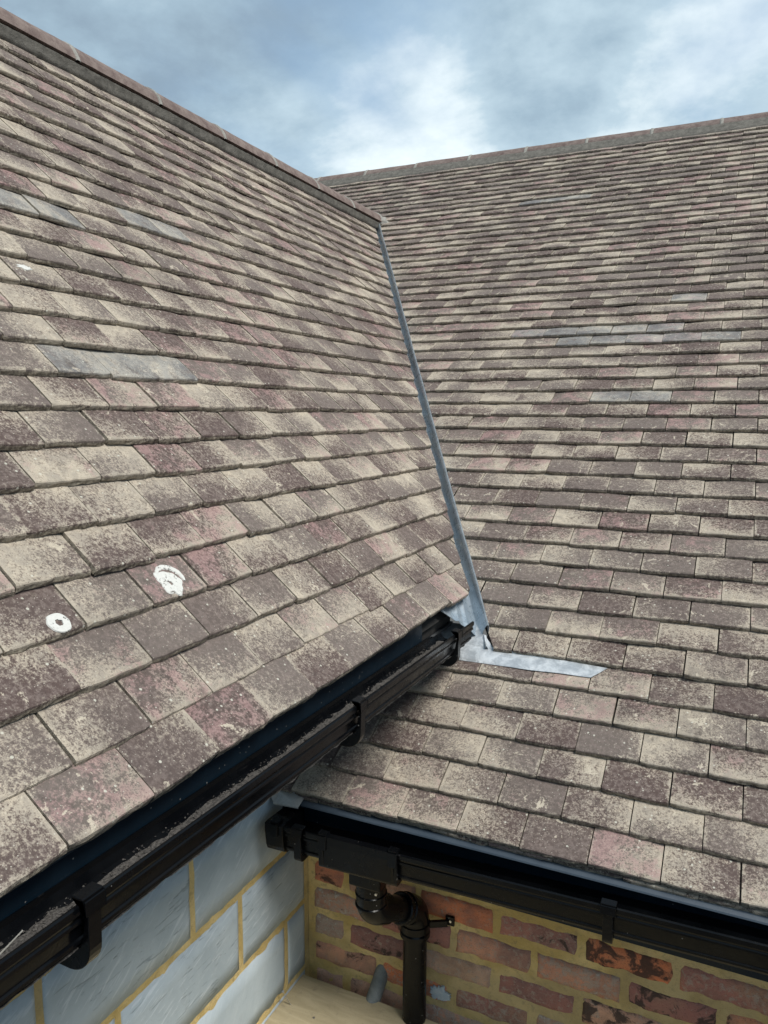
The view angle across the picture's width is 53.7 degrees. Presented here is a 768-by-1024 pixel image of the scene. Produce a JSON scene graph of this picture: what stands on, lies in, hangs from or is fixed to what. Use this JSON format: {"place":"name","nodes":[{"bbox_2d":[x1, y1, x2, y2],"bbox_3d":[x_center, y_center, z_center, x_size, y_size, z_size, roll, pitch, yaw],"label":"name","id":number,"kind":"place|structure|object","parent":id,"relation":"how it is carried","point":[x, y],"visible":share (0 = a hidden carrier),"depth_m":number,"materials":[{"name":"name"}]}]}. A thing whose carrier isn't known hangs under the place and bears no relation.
{"place":"outdoors","nodes":[
{"label":"outdoors","id":0,"kind":"place"},
{"bbox_2d":[0,0,767,177],"label":"sky","id":1,"kind":"structure","parent":0,"point":[324,88],"materials":[{"name":"blue"}]},
{"bbox_2d":[450,618,486,635],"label":"ground","id":2,"kind":"structure","parent":0,"point":[484,631],"depth_m":12.87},
{"bbox_2d":[0,798,308,1023],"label":"block wall","id":3,"kind":"structure","parent":2,"relation":"on","point":[216,931],"depth_m":1.93,"materials":[{"name":"grey concrete"}]},
{"bbox_2d":[271,790,303,808],"bbox_3d":[-0.267,0.802,2.171,0.097,0.046,0.083,4,8,25],"label":"metal soaker","id":4,"kind":"object","parent":3,"relation":"attached to","point":[286,799],"visible":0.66,"depth_m":2.15,"materials":[{"name":"grey metal"}]},
{"bbox_2d":[265,974,438,1023],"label":"plywood platform","id":5,"kind":"structure","parent":2,"relation":"on","point":[313,1000],"depth_m":2.26,"materials":[{"name":"wood"}]},
{"bbox_2d":[308,856,767,1023],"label":"brick wall","id":6,"kind":"structure","parent":2,"relation":"on","point":[488,963],"depth_m":2.13,"materials":[{"name":"red brick"}]},
{"bbox_2d":[366,964,387,1002],"bbox_3d":[-0.106,1.656,2.222,0.045,0.517,0.396,6,9,36],"label":"waste pipe","id":7,"kind":"object","parent":6,"relation":"attached to","point":[377,987],"visible":0.6,"depth_m":2.30,"materials":[{"name":"grey plastic"}]},
{"bbox_2d":[355,886,454,1023],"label":"downpipe","id":8,"kind":"object","parent":6,"relation":"attached to","point":[407,912],"visible":0.96,"depth_m":2.15,"materials":[{"name":"black plastic"}]},
{"bbox_2d":[283,800,767,981],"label":"fascia board","id":9,"kind":"object","parent":6,"relation":"attached to","point":[372,826],"visible":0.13,"depth_m":1.88,"materials":[{"name":"black plastic"}]},
{"bbox_2d":[265,807,767,974],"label":"gutter","id":10,"kind":"object","parent":9,"relation":"attached to","point":[374,864],"visible":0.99,"depth_m":1.83,"materials":[{"name":"black plastic"}]},
{"bbox_2d":[281,112,767,916],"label":"tiled roof","id":11,"kind":"structure","parent":9,"relation":"on","point":[587,320],"depth_m":2.78,"materials":[{"name":"tile"}]},
{"bbox_2d":[0,7,469,897],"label":"tiled roof","id":12,"kind":"structure","parent":11,"relation":"on","point":[224,523],"depth_m":2.00,"materials":[{"name":"tile"}]},
{"bbox_2d":[0,616,452,920],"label":"fascia board","id":13,"kind":"object","parent":12,"relation":"attached to","point":[46,879],"visible":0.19,"depth_m":1.33,"materials":[{"name":"black plastic"}]},
{"bbox_2d":[0,621,473,1007],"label":"gutter","id":14,"kind":"object","parent":13,"relation":"attached to","point":[90,915],"visible":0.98,"depth_m":1.18,"materials":[{"name":"black plastic"}]},
{"bbox_2d":[0,641,464,1009],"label":"gutter grit","id":15,"kind":"object","parent":14,"relation":"in","point":[51,916],"visible":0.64,"depth_m":1.25,"materials":[{"name":"gravel"}]},
{"bbox_2d":[0,930,22,954],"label":"twig","id":16,"kind":"object","parent":15,"relation":"on","point":[1,952],"visible":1,"depth_m":0.93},
{"bbox_2d":[376,224,488,635],"bbox_3d":[0.110,-0.904,4.025,0.268,2.181,3.618,-1,7,-6],"label":"valley trough","id":17,"kind":"object","parent":11,"relation":"attached to","point":[468,609],"visible":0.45,"depth_m":3.00,"materials":[{"name":"grey metal"}]},
{"bbox_2d":[441,623,606,677],"bbox_3d":[0.289,0.417,2.425,0.832,0.081,0.148,4,8,25],"label":"lead flashing","id":18,"kind":"object","parent":11,"relation":"on","point":[473,649],"visible":0.42,"depth_m":2.33,"materials":[{"name":"grey metal"}]},
{"bbox_2d":[483,635,487,647],"bbox_3d":[0.323,0.412,2.411,0.011,0.033,0.056,0,7,-1],"label":"lead dressing","id":19,"kind":"object","parent":18,"relation":"on","point":[485,640],"visible":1,"depth_m":2.41,"materials":[{"name":"grey metal"}]}
]}

